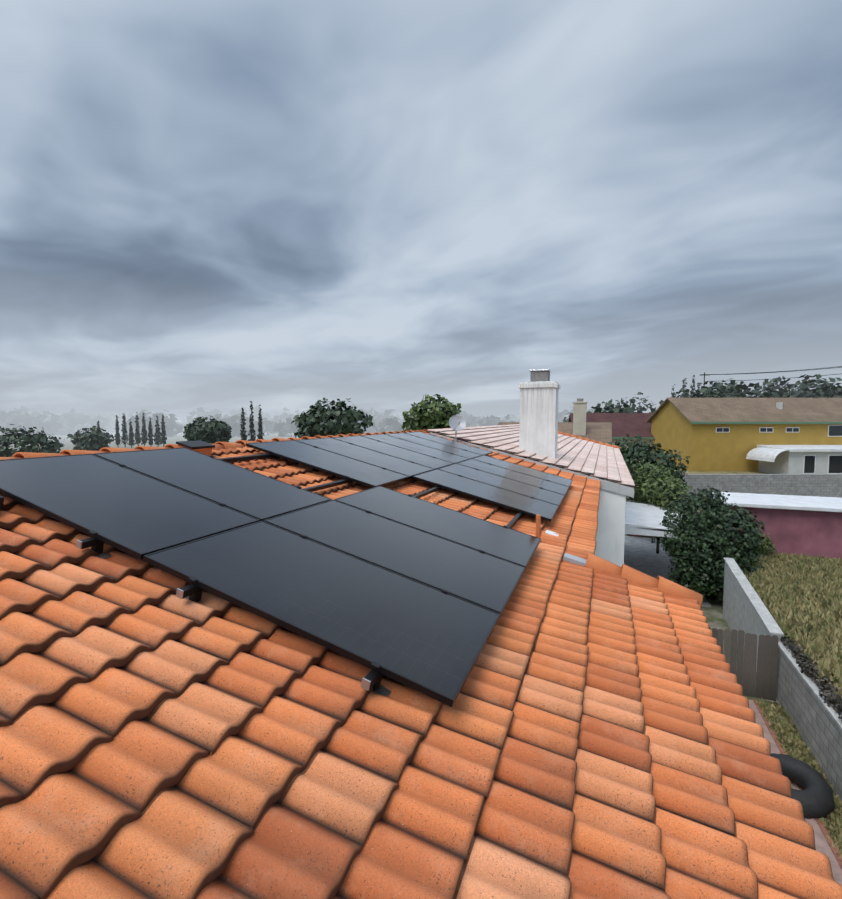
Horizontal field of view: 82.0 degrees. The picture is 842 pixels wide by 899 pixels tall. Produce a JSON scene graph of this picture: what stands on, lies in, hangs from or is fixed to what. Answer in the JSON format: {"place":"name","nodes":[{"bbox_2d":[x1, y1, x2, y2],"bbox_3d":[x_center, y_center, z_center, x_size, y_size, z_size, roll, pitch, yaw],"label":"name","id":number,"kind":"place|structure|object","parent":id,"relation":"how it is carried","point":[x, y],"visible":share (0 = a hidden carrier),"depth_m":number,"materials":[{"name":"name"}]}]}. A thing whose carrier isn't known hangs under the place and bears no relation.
{"place":"outdoors","nodes":[
{"label":"outdoors","id":0,"kind":"place"},
{"bbox_2d":[0,0,841,419],"label":"sky","id":1,"kind":"structure","parent":0,"point":[224,206],"materials":[{"name":"grey"}]},
{"bbox_2d":[5,420,841,842],"bbox_3d":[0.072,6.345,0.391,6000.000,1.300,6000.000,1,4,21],"label":"terrain","id":2,"kind":"structure","parent":0,"point":[713,616],"depth_m":43.88,"materials":[{"name":"grey plant"}]},
{"bbox_2d":[0,424,64,456],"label":"tree","id":3,"kind":"object","parent":2,"relation":"on","point":[28,438],"visible":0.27,"depth_m":72.47,"materials":[{"name":"green plant"}]},
{"bbox_2d":[66,426,115,450],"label":"tree","id":4,"kind":"object","parent":2,"relation":"on","point":[92,440],"visible":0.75,"depth_m":91.59,"materials":[{"name":"green plant"}]},
{"bbox_2d":[114,415,120,447],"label":"cypress","id":5,"kind":"object","parent":2,"relation":"on","point":[117,436],"visible":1,"depth_m":118.34,"materials":[{"name":"green plant"}]},
{"bbox_2d":[121,413,128,446],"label":"cypress","id":6,"kind":"object","parent":2,"relation":"on","point":[124,438],"visible":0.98,"depth_m":119.34,"materials":[{"name":"green plant"}]},
{"bbox_2d":[127,419,134,447],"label":"cypress","id":7,"kind":"object","parent":2,"relation":"on","point":[131,440],"visible":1,"depth_m":117.38,"materials":[{"name":"green plant"}]},
{"bbox_2d":[133,412,141,445],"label":"cypress","id":8,"kind":"object","parent":2,"relation":"on","point":[137,435],"visible":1,"depth_m":120.33,"materials":[{"name":"green plant"}]},
{"bbox_2d":[140,413,148,445],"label":"cypress","id":9,"kind":"object","parent":2,"relation":"on","point":[144,439],"visible":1,"depth_m":118.40,"materials":[{"name":"green plant"}]},
{"bbox_2d":[147,418,153,444],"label":"cypress","id":10,"kind":"object","parent":2,"relation":"on","point":[150,436],"visible":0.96,"depth_m":119.48,"materials":[{"name":"green plant"}]},
{"bbox_2d":[154,415,161,446],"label":"cypress","id":11,"kind":"object","parent":2,"relation":"on","point":[157,441],"visible":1,"depth_m":117.47,"materials":[{"name":"green plant"}]},
{"bbox_2d":[160,415,166,446],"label":"cypress","id":12,"kind":"object","parent":2,"relation":"on","point":[163,437],"visible":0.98,"depth_m":120.47,"materials":[{"name":"green plant"}]},
{"bbox_2d":[183,415,231,443],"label":"tree","id":13,"kind":"object","parent":2,"relation":"on","point":[213,430],"visible":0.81,"depth_m":82.30,"materials":[{"name":"green plant"}]},
{"bbox_2d":[240,406,247,440],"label":"cypress","id":14,"kind":"object","parent":2,"relation":"on","point":[243,428],"visible":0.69,"depth_m":98.98,"materials":[{"name":"green plant"}]},
{"bbox_2d":[247,401,255,440],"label":"cypress","id":15,"kind":"object","parent":2,"relation":"on","point":[252,430],"visible":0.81,"depth_m":99.98,"materials":[{"name":"green plant"}]},
{"bbox_2d":[257,405,264,439],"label":"cypress","id":16,"kind":"object","parent":2,"relation":"on","point":[261,433],"visible":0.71,"depth_m":99.03,"materials":[{"name":"green plant"}]},
{"bbox_2d":[0,405,607,436],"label":"hills","id":17,"kind":"structure","parent":2,"relation":"on","point":[72,423],"depth_m":205.86,"materials":[{"name":"plant"}]},
{"bbox_2d":[291,397,372,437],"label":"tree","id":18,"kind":"object","parent":2,"relation":"on","point":[317,421],"visible":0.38,"depth_m":58.88,"materials":[{"name":"green plant"}]},
{"bbox_2d":[401,394,461,430],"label":"tree","id":19,"kind":"object","parent":2,"relation":"on","point":[438,414],"visible":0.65,"depth_m":48.56,"materials":[{"name":"green plant"}]},
{"bbox_2d":[498,422,611,444],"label":"roof","id":20,"kind":"structure","parent":2,"relation":"on","point":[599,431],"depth_m":40.88,"materials":[{"name":"tile"}]},
{"bbox_2d":[573,398,586,434],"bbox_3d":[13.209,0.117,40.447,1.120,8.700,0.920,1,4,21],"label":"chimney","id":21,"kind":"object","parent":20,"relation":"part of","point":[579,414],"visible":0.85,"depth_m":39.91,"materials":[{"name":"beige paint"}]},
{"bbox_2d":[615,433,689,503],"bbox_3d":[15.623,1.885,34.096,4.780,5.971,6.207,0,4,-5],"label":"round tree","id":22,"kind":"object","parent":2,"relation":"on","point":[635,453],"visible":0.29,"depth_m":32.87,"materials":[{"name":"green plant"}]},
{"bbox_2d":[671,384,675,397],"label":"skyline tree","id":23,"kind":"object","parent":2,"relation":"on","point":[673,395],"visible":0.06,"depth_m":118.43,"materials":[{"name":"green plant"}]},
{"bbox_2d":[682,378,686,394],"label":"skyline tree","id":24,"kind":"object","parent":2,"relation":"on","point":[683,386],"visible":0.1,"depth_m":120.42,"materials":[{"name":"green plant"}]},
{"bbox_2d":[690,373,695,394],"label":"skyline tree","id":25,"kind":"object","parent":2,"relation":"on","point":[691,386],"visible":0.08,"depth_m":122.44,"materials":[{"name":"green plant"}]},
{"bbox_2d":[563,374,841,421],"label":"distant trees","id":26,"kind":"object","parent":2,"relation":"on","point":[730,390],"visible":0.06,"depth_m":92.98,"materials":[{"name":"green plant"}]},
{"bbox_2d":[649,486,765,601],"bbox_3d":[11.319,3.796,19.133,4.139,4.410,4.218,1,4,21],"label":"tree","id":27,"kind":"object","parent":2,"relation":"on","point":[714,534],"visible":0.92,"depth_m":18.51,"materials":[{"name":"green plant"}]},
{"bbox_2d":[624,536,841,884],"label":"side yard masonry","id":28,"kind":"object","parent":2,"relation":"on","point":[816,720],"visible":0.54,"depth_m":11.35,"materials":[{"name":"concrete"}]},
{"bbox_2d":[628,534,664,538],"bbox_3d":[13.565,4.221,28.355,2.644,2.028,0.029,1,4,21],"label":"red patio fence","id":29,"kind":"object","parent":28,"relation":"on","point":[643,536],"depth_m":28.59,"materials":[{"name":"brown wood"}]},
{"bbox_2d":[629,462,695,553],"bbox_3d":[12.348,3.072,25.266,2.565,4.708,5.135,0,4,-3],"label":"tree","id":30,"kind":"object","parent":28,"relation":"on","point":[651,488],"visible":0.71,"depth_m":24.54,"materials":[{"name":"green plant"}]},
{"bbox_2d":[625,502,700,575],"bbox_3d":[10.577,4.248,22.250,3.100,2.740,5.900,1,4,21],"label":"patio cover","id":31,"kind":"object","parent":28,"relation":"on","point":[643,519],"visible":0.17,"depth_m":20.61,"materials":[{"name":"white metal"}]},
{"bbox_2d":[779,632,841,720],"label":"dead vines","id":32,"kind":"object","parent":28,"relation":"on","point":[809,671],"visible":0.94,"depth_m":10.39,"materials":[{"name":"plant"}]},
{"bbox_2d":[634,474,841,501],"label":"block wall","id":33,"kind":"structure","parent":2,"relation":"on","point":[824,485],"depth_m":34.55,"materials":[{"name":"grey concrete"}]},
{"bbox_2d":[710,628,778,700],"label":"wooden gate","id":34,"kind":"structure","parent":2,"relation":"on","point":[763,684],"depth_m":12.18,"materials":[{"name":"grey wood"}]},
{"bbox_2d":[739,531,778,557],"bbox_3d":[13.724,3.924,20.051,1.778,1.364,1.494,1,4,21],"label":"lawn edge shrub","id":35,"kind":"object","parent":2,"relation":"on","point":[765,543],"visible":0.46,"depth_m":19.73,"materials":[{"name":"green plant"}]},
{"bbox_2d":[700,366,841,385],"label":"power lines","id":36,"kind":"object","parent":2,"relation":"on","point":[704,374],"visible":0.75,"depth_m":107.32,"materials":[{"name":"black metal"}]},
{"bbox_2d":[712,492,841,559],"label":"pink shed","id":37,"kind":"structure","parent":2,"relation":"on","point":[805,525],"depth_m":20.08,"materials":[{"name":"paint"}]},
{"bbox_2d":[721,551,841,696],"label":"lawn grass tufts","id":38,"kind":"object","parent":2,"relation":"on","point":[777,568],"visible":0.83,"depth_m":15.11,"materials":[{"name":"plant"}]},
{"bbox_2d":[756,697,841,862],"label":"side yard weeds","id":39,"kind":"object","parent":2,"relation":"on","point":[773,712],"visible":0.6,"depth_m":10.28,"materials":[{"name":"green plant"}]},
{"bbox_2d":[771,753,834,818],"bbox_3d":[6.877,6.215,8.989,1.264,0.409,1.264,-6,13,-2],"label":"tractor tyre","id":40,"kind":"object","parent":2,"relation":"on","point":[815,797],"visible":0.46,"depth_m":8.69,"materials":[{"name":"rubber"}]},
{"bbox_2d":[595,488,625,566],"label":"house walls","id":41,"kind":"structure","parent":0,"point":[610,537],"depth_m":12.62,"materials":[{"name":"white paint"}]},
{"bbox_2d":[0,431,716,896],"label":"roof deck","id":42,"kind":"structure","parent":41,"relation":"on","point":[616,487],"depth_m":12.54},
{"bbox_2d":[0,424,511,459],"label":"ridge caps","id":43,"kind":"object","parent":42,"relation":"on","point":[218,445],"visible":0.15,"depth_m":5.97,"materials":[{"name":"tile"}]},
{"bbox_2d":[0,440,586,565],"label":"roof fittings","id":44,"kind":"object","parent":42,"relation":"on","point":[202,447],"visible":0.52,"depth_m":5.86,"materials":[{"name":"grey metal"}]},
{"bbox_2d":[0,433,600,898],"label":"roof tiles","id":45,"kind":"object","parent":42,"relation":"on","point":[114,807],"visible":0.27,"depth_m":2.03,"materials":[{"name":"orange tile"}]},
{"bbox_2d":[75,453,527,696],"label":"mounting rails","id":46,"kind":"object","parent":42,"relation":"on","point":[370,679],"visible":0.19,"depth_m":3.12,"materials":[{"name":"black metal"}]},
{"bbox_2d":[0,447,540,706],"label":"solar array","id":47,"kind":"object","parent":46,"relation":"on","point":[351,577],"visible":1,"depth_m":3.62,"materials":[{"name":"black"}]},
{"bbox_2d":[88,435,554,668],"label":"panel clamps","id":48,"kind":"object","parent":46,"relation":"on","point":[373,663],"visible":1,"depth_m":3.51,"materials":[{"name":"black metal"}]},
{"bbox_2d":[246,432,572,521],"bbox_3d":[0.642,0.280,9.227,4.044,1.044,6.760,1,4,21],"label":"solar array","id":49,"kind":"object","parent":42,"relation":"on","point":[363,459],"visible":1,"depth_m":8.04,"materials":[{"name":"black"}]},
{"bbox_2d":[449,415,465,441],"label":"satellite dish","id":50,"kind":"structure","parent":42,"relation":"on","point":[457,423],"depth_m":13.74,"materials":[{"name":"grey metal"}]},
{"bbox_2d":[428,424,634,486],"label":"roof tiles","id":51,"kind":"object","parent":42,"relation":"on","point":[605,462],"visible":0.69,"depth_m":15.95,"materials":[{"name":"white tile"}]},
{"bbox_2d":[518,369,559,457],"bbox_3d":[3.604,-0.844,14.781,1.150,3.118,0.900,1,4,21],"label":"chimney","id":52,"kind":"object","parent":42,"relation":"on","point":[538,431],"visible":0.94,"depth_m":14.40,"materials":[{"name":"paint"}]},
{"bbox_2d":[519,423,619,448],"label":"ridge tiles","id":53,"kind":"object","parent":42,"relation":"on","point":[589,440],"depth_m":28.25,"materials":[{"name":"tile"}]},
{"bbox_2d":[585,553,702,605],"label":"rake trim","id":54,"kind":"structure","parent":42,"relation":"on","point":[664,586],"depth_m":5.11,"materials":[{"name":"tile"}]},
{"bbox_2d":[547,571,841,898],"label":"roof tiles","id":55,"kind":"object","parent":42,"relation":"on","point":[667,722],"visible":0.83,"depth_m":2.36,"materials":[{"name":"orange tile"}]},
{"bbox_2d":[568,413,653,461],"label":"maroon house","id":56,"kind":"structure","parent":0,"point":[630,424],"depth_m":63.61,"materials":[{"name":"red paint"}]},
{"bbox_2d":[646,398,841,473],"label":"yellow house","id":57,"kind":"structure","parent":0,"point":[787,435],"depth_m":52.83,"materials":[{"name":"paint"}]}
]}

